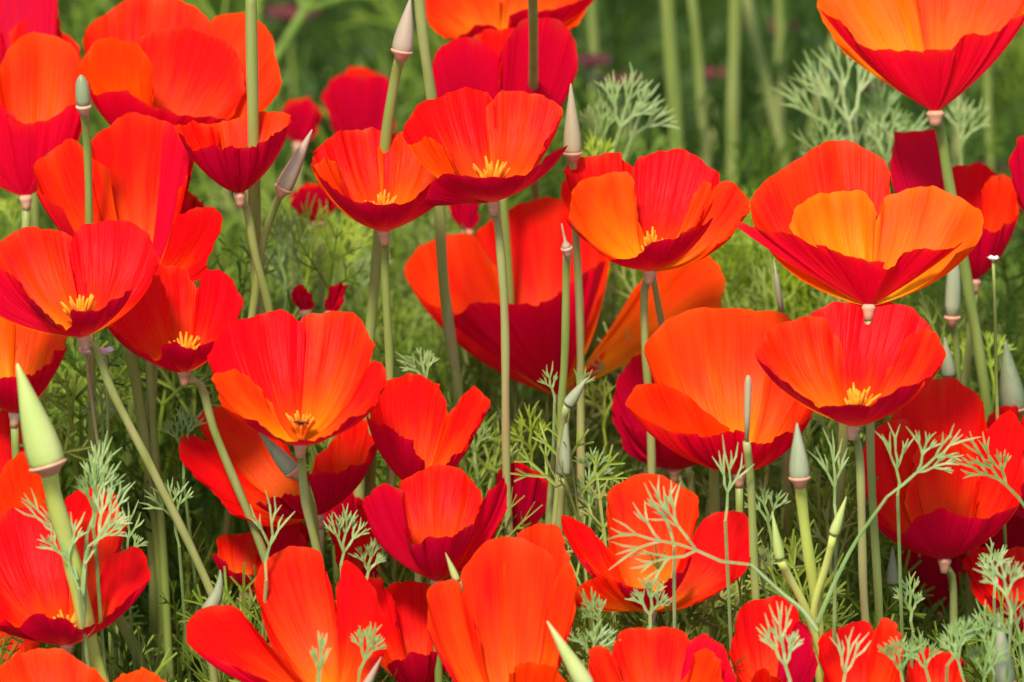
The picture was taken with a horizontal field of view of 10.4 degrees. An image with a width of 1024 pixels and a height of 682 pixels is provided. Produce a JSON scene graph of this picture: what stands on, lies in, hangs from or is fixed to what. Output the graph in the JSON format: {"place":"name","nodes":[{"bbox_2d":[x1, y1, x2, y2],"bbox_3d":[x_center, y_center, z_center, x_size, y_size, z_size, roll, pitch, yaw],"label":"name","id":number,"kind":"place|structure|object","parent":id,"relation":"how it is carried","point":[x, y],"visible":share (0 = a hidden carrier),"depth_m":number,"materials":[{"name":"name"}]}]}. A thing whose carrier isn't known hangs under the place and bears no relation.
{"place":"outdoors","nodes":[
{"label":"outdoors","id":0,"kind":"place"},
{"bbox_2d":[39,0,1022,680],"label":"ground","id":1,"kind":"structure","parent":0,"point":[485,224],"depth_m":3.57,"materials":[{"name":"plant"}]},
{"bbox_2d":[0,317,68,458],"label":"poppy","id":2,"kind":"object","parent":1,"relation":"on","point":[37,356],"visible":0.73,"depth_m":2.24,"materials":[{"name":"red plant"}]},
{"bbox_2d":[0,0,80,645],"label":"poppy","id":3,"kind":"object","parent":1,"relation":"on","point":[19,19],"visible":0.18,"depth_m":2.41,"materials":[{"name":"red plant"}]},
{"bbox_2d":[0,410,119,645],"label":"poppy","id":4,"kind":"object","parent":1,"relation":"on","point":[18,479],"visible":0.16,"depth_m":2.24,"materials":[{"name":"red plant"}]},
{"bbox_2d":[16,363,109,681],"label":"poppy bud","id":5,"kind":"object","parent":1,"relation":"on","point":[45,458],"visible":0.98,"depth_m":2.12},
{"bbox_2d":[36,505,89,666],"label":"poppy leaf","id":6,"kind":"object","parent":1,"relation":"on","point":[66,556],"visible":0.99,"depth_m":2.14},
{"bbox_2d":[0,507,150,653],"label":"poppy","id":7,"kind":"object","parent":1,"relation":"on","point":[36,603],"visible":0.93,"depth_m":2.17,"materials":[{"name":"red plant"}]},
{"bbox_2d":[0,648,165,681],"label":"poppy","id":8,"kind":"object","parent":1,"relation":"on","point":[49,665],"visible":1,"depth_m":2.13,"materials":[{"name":"red plant"}]},
{"bbox_2d":[75,75,96,487],"bbox_3d":[-0.169,0.085,2.277,0.007,0.399,0.022,0,18,0],"label":"poppy bud","id":9,"kind":"object","parent":1,"relation":"on","point":[83,99],"visible":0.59,"depth_m":2.23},
{"bbox_2d":[70,461,125,676],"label":"poppy leaf","id":10,"kind":"object","parent":1,"relation":"on","point":[86,481],"visible":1,"depth_m":2.14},
{"bbox_2d":[0,220,213,596],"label":"poppy","id":11,"kind":"object","parent":1,"relation":"on","point":[85,282],"visible":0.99,"depth_m":2.19,"materials":[{"name":"red plant"}]},
{"bbox_2d":[81,477,134,663],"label":"poppy leaf","id":12,"kind":"object","parent":1,"relation":"on","point":[109,498],"visible":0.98,"depth_m":2.14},
{"bbox_2d":[34,112,222,680],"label":"poppy","id":13,"kind":"object","parent":1,"relation":"on","point":[142,167],"visible":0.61,"depth_m":2.25,"materials":[{"name":"red plant"}]},
{"bbox_2d":[123,346,165,680],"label":"poppy stalk","id":14,"kind":"object","parent":1,"relation":"on","point":[137,393],"visible":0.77,"depth_m":2.27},
{"bbox_2d":[144,364,158,674],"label":"poppy stalk","id":15,"kind":"object","parent":1,"relation":"on","point":[153,614],"visible":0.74,"depth_m":2.30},
{"bbox_2d":[138,477,193,681],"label":"poppy leaf","id":16,"kind":"object","parent":1,"relation":"on","point":[175,493],"visible":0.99,"depth_m":2.23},
{"bbox_2d":[79,0,281,678],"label":"poppy","id":17,"kind":"object","parent":1,"relation":"on","point":[176,62],"visible":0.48,"depth_m":2.31,"materials":[{"name":"red plant"}]},
{"bbox_2d":[160,402,208,679],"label":"poppy leaf","id":18,"kind":"object","parent":1,"relation":"on","point":[182,418],"visible":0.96,"depth_m":2.25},
{"bbox_2d":[106,264,269,561],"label":"poppy","id":19,"kind":"object","parent":1,"relation":"on","point":[174,319],"visible":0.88,"depth_m":2.22,"materials":[{"name":"red plant"}]},
{"bbox_2d":[174,111,291,312],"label":"poppy","id":20,"kind":"object","parent":1,"relation":"on","point":[223,154],"visible":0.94,"depth_m":2.23,"materials":[{"name":"red plant"}]},
{"bbox_2d":[245,0,263,633],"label":"poppy stalk","id":21,"kind":"object","parent":1,"relation":"on","point":[254,190],"visible":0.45,"depth_m":2.24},
{"bbox_2d":[208,129,312,680],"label":"poppy bud","id":22,"kind":"object","parent":1,"relation":"on","point":[286,180],"visible":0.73,"depth_m":2.25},
{"bbox_2d":[212,522,308,613],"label":"poppy","id":23,"kind":"object","parent":1,"relation":"on","point":[235,551],"visible":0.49,"depth_m":2.27,"materials":[{"name":"red plant"}]},
{"bbox_2d":[244,208,297,310],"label":"poppy leaf","id":24,"kind":"object","parent":1,"relation":"on","point":[279,260],"visible":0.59,"depth_m":2.36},
{"bbox_2d":[178,405,376,558],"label":"poppy","id":25,"kind":"object","parent":1,"relation":"on","point":[342,463],"visible":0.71,"depth_m":2.25,"materials":[{"name":"red plant"}]},
{"bbox_2d":[260,522,309,556],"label":"poppy","id":26,"kind":"object","parent":1,"relation":"on","point":[296,534],"visible":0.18,"depth_m":2.25,"materials":[{"name":"red plant"}]},
{"bbox_2d":[186,489,388,681],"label":"poppy","id":27,"kind":"object","parent":1,"relation":"on","point":[299,610],"depth_m":2.14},
{"bbox_2d":[259,433,319,540],"bbox_3d":[-0.075,0.164,2.233,0.049,0.277,0.012,-13,22,-35],"label":"poppy bud","id":28,"kind":"object","parent":1,"relation":"on","point":[286,463],"visible":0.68,"depth_m":2.18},
{"bbox_2d":[262,3,319,188],"bbox_3d":[-0.117,-0.069,3.033,0.032,0.225,0.031,0,18,0],"label":"faded bloom","id":29,"kind":"object","parent":1,"relation":"on","point":[286,13],"visible":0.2,"depth_m":3.00,"materials":[{"name":"red plant"}]},
{"bbox_2d":[207,309,386,566],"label":"poppy","id":30,"kind":"object","parent":1,"relation":"on","point":[283,376],"visible":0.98,"depth_m":2.18,"materials":[{"name":"red plant"}]},
{"bbox_2d":[275,192,328,480],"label":"poppy leaf","id":31,"kind":"object","parent":1,"relation":"on","point":[316,233],"visible":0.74,"depth_m":2.37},
{"bbox_2d":[281,97,323,272],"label":"poppy","id":32,"kind":"object","parent":1,"relation":"on","point":[307,114],"visible":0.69,"depth_m":2.60,"materials":[{"name":"red plant"}]},
{"bbox_2d":[289,182,365,579],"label":"poppy","id":33,"kind":"object","parent":1,"relation":"on","point":[302,191],"depth_m":2.41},
{"bbox_2d":[324,281,347,602],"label":"poppy","id":34,"kind":"object","parent":1,"relation":"on","point":[334,300],"visible":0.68,"depth_m":2.30,"materials":[{"name":"red plant"}]},
{"bbox_2d":[323,504,370,570],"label":"poppy leaf","id":35,"kind":"object","parent":1,"relation":"on","point":[346,529],"visible":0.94,"depth_m":2.17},
{"bbox_2d":[325,215,373,581],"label":"poppy leaf","id":36,"kind":"object","parent":1,"relation":"on","point":[349,258],"visible":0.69,"depth_m":2.38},
{"bbox_2d":[321,67,395,308],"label":"poppy","id":37,"kind":"object","parent":1,"relation":"on","point":[353,98],"visible":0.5,"depth_m":2.57,"materials":[{"name":"red plant"}]},
{"bbox_2d":[335,508,381,681],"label":"poppy","id":38,"kind":"object","parent":1,"relation":"on","point":[362,540],"visible":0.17,"depth_m":2.26,"materials":[{"name":"red plant"}]},
{"bbox_2d":[350,621,386,681],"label":"poppy leaf","id":39,"kind":"object","parent":1,"relation":"on","point":[366,634],"visible":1,"depth_m":2.12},
{"bbox_2d":[310,127,437,680],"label":"poppy","id":40,"kind":"object","parent":1,"relation":"on","point":[361,177],"visible":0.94,"depth_m":2.25,"materials":[{"name":"red plant"}]},
{"bbox_2d":[354,0,413,499],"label":"poppy bud","id":41,"kind":"object","parent":1,"relation":"on","point":[402,45],"visible":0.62,"depth_m":2.25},
{"bbox_2d":[368,577,445,681],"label":"poppy","id":42,"kind":"object","parent":1,"relation":"on","point":[410,655],"visible":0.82,"depth_m":2.20,"materials":[{"name":"red plant"}]},
{"bbox_2d":[366,373,490,582],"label":"poppy","id":43,"kind":"object","parent":1,"relation":"on","point":[414,426],"visible":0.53,"depth_m":2.24,"materials":[{"name":"red plant"}]},
{"bbox_2d":[364,463,507,681],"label":"poppy","id":44,"kind":"object","parent":1,"relation":"on","point":[422,522],"visible":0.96,"depth_m":2.17,"materials":[{"name":"red plant"}]},
{"bbox_2d":[414,0,472,478],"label":"poppy stalk","id":45,"kind":"object","parent":1,"relation":"on","point":[439,221],"visible":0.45,"depth_m":2.30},
{"bbox_2d":[448,204,496,484],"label":"poppy","id":46,"kind":"object","parent":1,"relation":"on","point":[467,216],"visible":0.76,"depth_m":2.44,"materials":[{"name":"red plant"}]},
{"bbox_2d":[403,87,567,536],"bbox_3d":[-0.010,0.094,2.258,0.065,0.393,0.055,0,18,0],"label":"poppy","id":47,"kind":"object","parent":1,"relation":"on","point":[467,145],"visible":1,"depth_m":2.22,"materials":[{"name":"red plant"}]},
{"bbox_2d":[426,523,576,681],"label":"poppy","id":48,"kind":"object","parent":1,"relation":"on","point":[489,624],"visible":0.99,"depth_m":2.15,"materials":[{"name":"red plant"}]},
{"bbox_2d":[432,17,577,458],"bbox_3d":[-0.003,0.049,2.394,0.061,0.394,0.041,0,18,0],"label":"poppy","id":49,"kind":"object","parent":1,"relation":"on","point":[493,63],"visible":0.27,"depth_m":2.33,"materials":[{"name":"red plant"}]},
{"bbox_2d":[425,0,592,482],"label":"poppy","id":50,"kind":"object","parent":1,"relation":"on","point":[452,19],"visible":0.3,"depth_m":2.39,"materials":[{"name":"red plant"}]},
{"bbox_2d":[0,32,1023,681],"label":"foliage","id":51,"kind":"object","parent":1,"relation":"on","point":[64,394],"depth_m":2.33,"materials":[{"name":"plant"}]},
{"bbox_2d":[602,176,960,372],"bbox_3d":[0.118,-0.023,2.458,0.171,0.098,0.167,-11,21,-31],"label":"feathery tuft","id":52,"kind":"object","parent":51,"relation":"on","point":[803,294],"visible":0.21,"depth_m":2.42,"materials":[{"name":"green plant"}]},
{"bbox_2d":[815,425,980,622],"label":"poppy leaf","id":53,"kind":"object","parent":51,"relation":"attached to","point":[924,450],"visible":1,"depth_m":2.14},
{"bbox_2d":[0,0,1023,477],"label":"background foliage","id":54,"kind":"object","parent":1,"relation":"on","point":[364,38],"visible":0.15,"depth_m":3.06,"materials":[{"name":"green plant"}]},
{"bbox_2d":[496,462,547,536],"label":"poppy","id":55,"kind":"object","parent":1,"relation":"on","point":[533,489],"visible":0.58,"depth_m":2.26,"materials":[{"name":"red plant"}]},
{"bbox_2d":[510,400,550,468],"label":"poppy leaf","id":56,"kind":"object","parent":1,"relation":"on","point":[520,422],"visible":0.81,"depth_m":2.28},
{"bbox_2d":[528,0,544,472],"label":"poppy stalk","id":57,"kind":"object","parent":1,"relation":"on","point":[533,52],"visible":0.24,"depth_m":2.30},
{"bbox_2d":[545,223,572,523],"bbox_3d":[0.015,0.118,2.257,0.017,0.349,0.025,0,18,0],"label":"poppy bud","id":58,"kind":"object","parent":1,"relation":"on","point":[566,248],"visible":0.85,"depth_m":2.22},
{"bbox_2d":[556,421,570,671],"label":"poppy bud","id":59,"kind":"object","parent":1,"relation":"on","point":[564,452],"visible":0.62,"depth_m":2.21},
{"bbox_2d":[404,197,724,549],"bbox_3d":[0.022,0.095,2.393,0.134,0.309,0.057,0,18,0],"label":"poppy","id":60,"kind":"object","parent":1,"relation":"on","point":[535,308],"visible":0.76,"depth_m":2.35,"materials":[{"name":"red plant"}]},
{"bbox_2d":[551,378,586,524],"bbox_3d":[0.017,0.151,2.248,0.029,0.292,0.007,16,24,40],"label":"poppy bud","id":61,"kind":"object","parent":1,"relation":"on","point":[571,399],"visible":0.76,"depth_m":2.20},
{"bbox_2d":[547,621,593,681],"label":"poppy bud","id":62,"kind":"object","parent":1,"relation":"on","point":[577,670],"visible":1,"depth_m":2.11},
{"bbox_2d":[563,84,586,625],"bbox_3d":[0.026,0.083,2.303,0.012,0.388,0.015,0,18,0],"label":"poppy bud","id":63,"kind":"object","parent":1,"relation":"on","point":[572,153],"visible":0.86,"depth_m":2.27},
{"bbox_2d":[578,53,610,153],"bbox_3d":[0.043,-0.020,2.836,0.029,0.253,0.021,6,19,19],"label":"faded bloom","id":64,"kind":"object","parent":1,"relation":"on","point":[590,61],"visible":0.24,"depth_m":2.80,"materials":[{"name":"red plant"}]},
{"bbox_2d":[588,0,606,150],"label":"poppy stalk","id":65,"kind":"object","parent":1,"relation":"on","point":[592,28],"visible":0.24,"depth_m":2.81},
{"bbox_2d":[578,89,622,531],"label":"poppy leaf","id":66,"kind":"object","parent":1,"relation":"on","point":[588,114],"visible":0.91,"depth_m":2.37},
{"bbox_2d":[590,62,655,501],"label":"poppy leaf","id":67,"kind":"object","parent":1,"relation":"on","point":[612,85],"visible":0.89,"depth_m":2.36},
{"bbox_2d":[608,79,679,471],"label":"poppy leaf","id":68,"kind":"object","parent":1,"relation":"on","point":[633,133],"visible":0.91,"depth_m":2.38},
{"bbox_2d":[625,576,672,628],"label":"poppy leaf","id":69,"kind":"object","parent":1,"relation":"on","point":[650,593],"visible":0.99,"depth_m":2.15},
{"bbox_2d":[611,354,696,627],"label":"poppy","id":70,"kind":"object","parent":1,"relation":"on","point":[632,431],"visible":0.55,"depth_m":2.29,"materials":[{"name":"red plant"}]},
{"bbox_2d":[560,148,750,473],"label":"poppy","id":71,"kind":"object","parent":1,"relation":"on","point":[650,215],"visible":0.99,"depth_m":2.24,"materials":[{"name":"red plant"}]},
{"bbox_2d":[561,473,750,628],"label":"poppy","id":72,"kind":"object","parent":1,"relation":"on","point":[700,577],"visible":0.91,"depth_m":2.17,"materials":[{"name":"red plant"}]},
{"bbox_2d":[588,626,736,681],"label":"poppy","id":73,"kind":"object","parent":1,"relation":"on","point":[658,654],"visible":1,"depth_m":2.13,"materials":[{"name":"red plant"}]},
{"bbox_2d":[660,0,698,506],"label":"poppy stalk","id":74,"kind":"object","parent":1,"relation":"on","point":[672,74],"visible":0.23,"depth_m":2.64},
{"bbox_2d":[567,307,812,622],"bbox_3d":[0.062,0.139,2.262,0.115,0.305,0.071,0,18,0],"label":"poppy","id":75,"kind":"object","parent":1,"relation":"on","point":[703,363],"depth_m":2.23,"materials":[{"name":"plant"}]},
{"bbox_2d":[688,0,730,510],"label":"poppy stalk","id":76,"kind":"object","parent":1,"relation":"on","point":[699,76],"visible":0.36,"depth_m":2.74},
{"bbox_2d":[722,0,741,511],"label":"poppy stalk","id":77,"kind":"object","parent":1,"relation":"on","point":[732,105],"visible":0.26,"depth_m":2.68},
{"bbox_2d":[712,434,753,670],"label":"poppy leaf","id":78,"kind":"object","parent":1,"relation":"on","point":[722,470],"visible":0.98,"depth_m":2.15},
{"bbox_2d":[743,375,759,599],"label":"poppy bud","id":79,"kind":"object","parent":1,"relation":"on","point":[753,553],"visible":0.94,"depth_m":2.16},
{"bbox_2d":[743,477,790,596],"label":"poppy leaf","id":80,"kind":"object","parent":1,"relation":"on","point":[763,500],"visible":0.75,"depth_m":2.22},
{"bbox_2d":[729,595,817,681],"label":"poppy","id":81,"kind":"object","parent":1,"relation":"on","point":[760,662],"visible":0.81,"depth_m":2.16,"materials":[{"name":"red plant"}]},
{"bbox_2d":[773,0,784,491],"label":"poppy stalk","id":82,"kind":"object","parent":1,"relation":"on","point":[780,24],"visible":0.12,"depth_m":2.83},
{"bbox_2d":[756,601,803,681],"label":"poppy leaf","id":83,"kind":"object","parent":1,"relation":"on","point":[791,648],"visible":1,"depth_m":2.11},
{"bbox_2d":[742,0,820,452],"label":"poppy stalk","id":84,"kind":"object","parent":1,"relation":"on","point":[761,63],"visible":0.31,"depth_m":2.72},
{"bbox_2d":[774,261,791,547],"bbox_3d":[0.111,0.120,2.296,0.012,0.321,0.014,-11,21,-30],"label":"poppy bud","id":85,"kind":"object","parent":1,"relation":"on","point":[786,454],"visible":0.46,"depth_m":2.28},
{"bbox_2d":[772,512,823,677],"bbox_3d":[0.127,0.185,2.194,0.064,0.261,0.010,-8,20,-24],"label":"poppy bud","id":86,"kind":"object","parent":1,"relation":"on","point":[779,553],"visible":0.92,"depth_m":2.15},
{"bbox_2d":[788,423,823,680],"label":"poppy bud","id":87,"kind":"object","parent":1,"relation":"on","point":[799,475],"visible":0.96,"depth_m":2.15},
{"bbox_2d":[772,50,845,626],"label":"poppy leaf","id":88,"kind":"object","parent":1,"relation":"on","point":[807,111],"visible":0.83,"depth_m":2.41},
{"bbox_2d":[792,105,849,621],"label":"poppy leaf","id":89,"kind":"object","parent":1,"relation":"on","point":[816,138],"visible":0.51,"depth_m":2.40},
{"bbox_2d":[810,496,846,681],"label":"poppy bud","id":90,"kind":"object","parent":1,"relation":"on","point":[835,528],"visible":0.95,"depth_m":2.15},
{"bbox_2d":[827,423,847,630],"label":"poppy stalk","id":91,"kind":"object","parent":1,"relation":"on","point":[841,479],"visible":0.33,"depth_m":2.25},
{"bbox_2d":[801,41,875,141],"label":"poppy leaf","id":92,"kind":"object","parent":1,"relation":"on","point":[826,94],"visible":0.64,"depth_m":2.40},
{"bbox_2d":[755,301,945,642],"bbox_3d":[0.130,0.148,2.204,0.073,0.325,0.059,0,18,0],"label":"poppy","id":93,"kind":"object","parent":1,"relation":"on","point":[841,362],"depth_m":2.17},
{"bbox_2d":[734,140,983,627],"bbox_3d":[0.137,0.109,2.241,0.091,0.376,0.055,6,19,18],"label":"poppy","id":94,"kind":"object","parent":1,"relation":"on","point":[837,219],"visible":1,"depth_m":2.19,"materials":[{"name":"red plant"}]},
{"bbox_2d":[818,617,903,681],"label":"poppy","id":95,"kind":"object","parent":1,"relation":"on","point":[871,663],"visible":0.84,"depth_m":2.17,"materials":[{"name":"red plant"}]},
{"bbox_2d":[856,73,912,621],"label":"poppy leaf","id":96,"kind":"object","parent":1,"relation":"on","point":[877,114],"visible":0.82,"depth_m":2.42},
{"bbox_2d":[851,104,928,562],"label":"poppy leaf","id":97,"kind":"object","parent":1,"relation":"on","point":[879,140],"visible":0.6,"depth_m":2.41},
{"bbox_2d":[817,0,1023,431],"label":"poppy","id":98,"kind":"object","parent":1,"relation":"on","point":[934,57],"visible":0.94,"depth_m":2.29,"materials":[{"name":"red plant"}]},
{"bbox_2d":[901,548,965,648],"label":"poppy","id":99,"kind":"object","parent":1,"relation":"on","point":[927,570],"visible":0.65,"depth_m":2.31,"materials":[{"name":"red plant"}]},
{"bbox_2d":[905,647,966,681],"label":"poppy","id":100,"kind":"object","parent":1,"relation":"on","point":[936,667],"visible":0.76,"depth_m":2.19,"materials":[{"name":"red plant"}]},
{"bbox_2d":[863,377,1023,681],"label":"poppy","id":101,"kind":"object","parent":1,"relation":"on","point":[945,517],"depth_m":2.24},
{"bbox_2d":[890,129,1019,631],"bbox_3d":[0.182,0.082,2.365,0.053,0.350,0.038,0,18,0],"label":"poppy","id":102,"kind":"object","parent":1,"relation":"on","point":[987,191],"visible":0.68,"depth_m":2.32,"materials":[{"name":"red plant"}]},
{"bbox_2d":[924,95,990,612],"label":"poppy leaf","id":103,"kind":"object","parent":1,"relation":"on","point":[964,113],"visible":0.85,"depth_m":2.42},
{"bbox_2d":[944,265,975,681],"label":"poppy bud","id":104,"kind":"object","parent":1,"relation":"on","point":[952,317],"visible":0.48,"depth_m":2.29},
{"bbox_2d":[949,431,1023,681],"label":"poppy leaf","id":105,"kind":"object","parent":1,"relation":"on","point":[996,476],"visible":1,"depth_m":2.15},
{"bbox_2d":[983,66,999,293],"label":"poppy stalk","id":106,"kind":"object","parent":1,"relation":"on","point":[987,94],"visible":0.18,"depth_m":2.68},
{"bbox_2d":[962,545,1023,632],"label":"poppy","id":107,"kind":"object","parent":1,"relation":"on","point":[982,592],"visible":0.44,"depth_m":2.25,"materials":[{"name":"red plant"}]},
{"bbox_2d":[972,546,1023,681],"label":"poppy leaf","id":108,"kind":"object","parent":1,"relation":"on","point":[1006,592],"visible":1,"depth_m":2.10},
{"bbox_2d":[981,515,1023,644],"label":"poppy","id":109,"kind":"object","parent":1,"relation":"on","point":[1015,530],"visible":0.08,"depth_m":2.31,"materials":[{"name":"red plant"}]},
{"bbox_2d":[993,613,1016,681],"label":"poppy bud","id":110,"kind":"object","parent":1,"relation":"on","point":[1000,670],"visible":0.63,"depth_m":2.15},
{"bbox_2d":[999,341,1023,417],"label":"poppy bud","id":111,"kind":"object","parent":1,"relation":"on","point":[1011,390],"visible":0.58,"depth_m":2.29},
{"bbox_2d":[1009,136,1023,211],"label":"poppy","id":112,"kind":"object","parent":1,"relation":"on","point":[1016,162],"visible":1,"depth_m":2.31,"materials":[{"name":"red plant"}]},
{"bbox_2d":[604,482,819,632],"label":"poppy leaf","id":113,"kind":"object","parent":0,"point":[803,611],"visible":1,"depth_m":2.13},
{"bbox_2d":[987,255,1008,639],"bbox_3d":[0.197,0.120,2.284,0.021,0.327,0.005,-12,22,-33],"label":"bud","id":114,"kind":"object","parent":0,"point":[993,259],"visible":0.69,"depth_m":2.24,"materials":[{"name":"green plant"}]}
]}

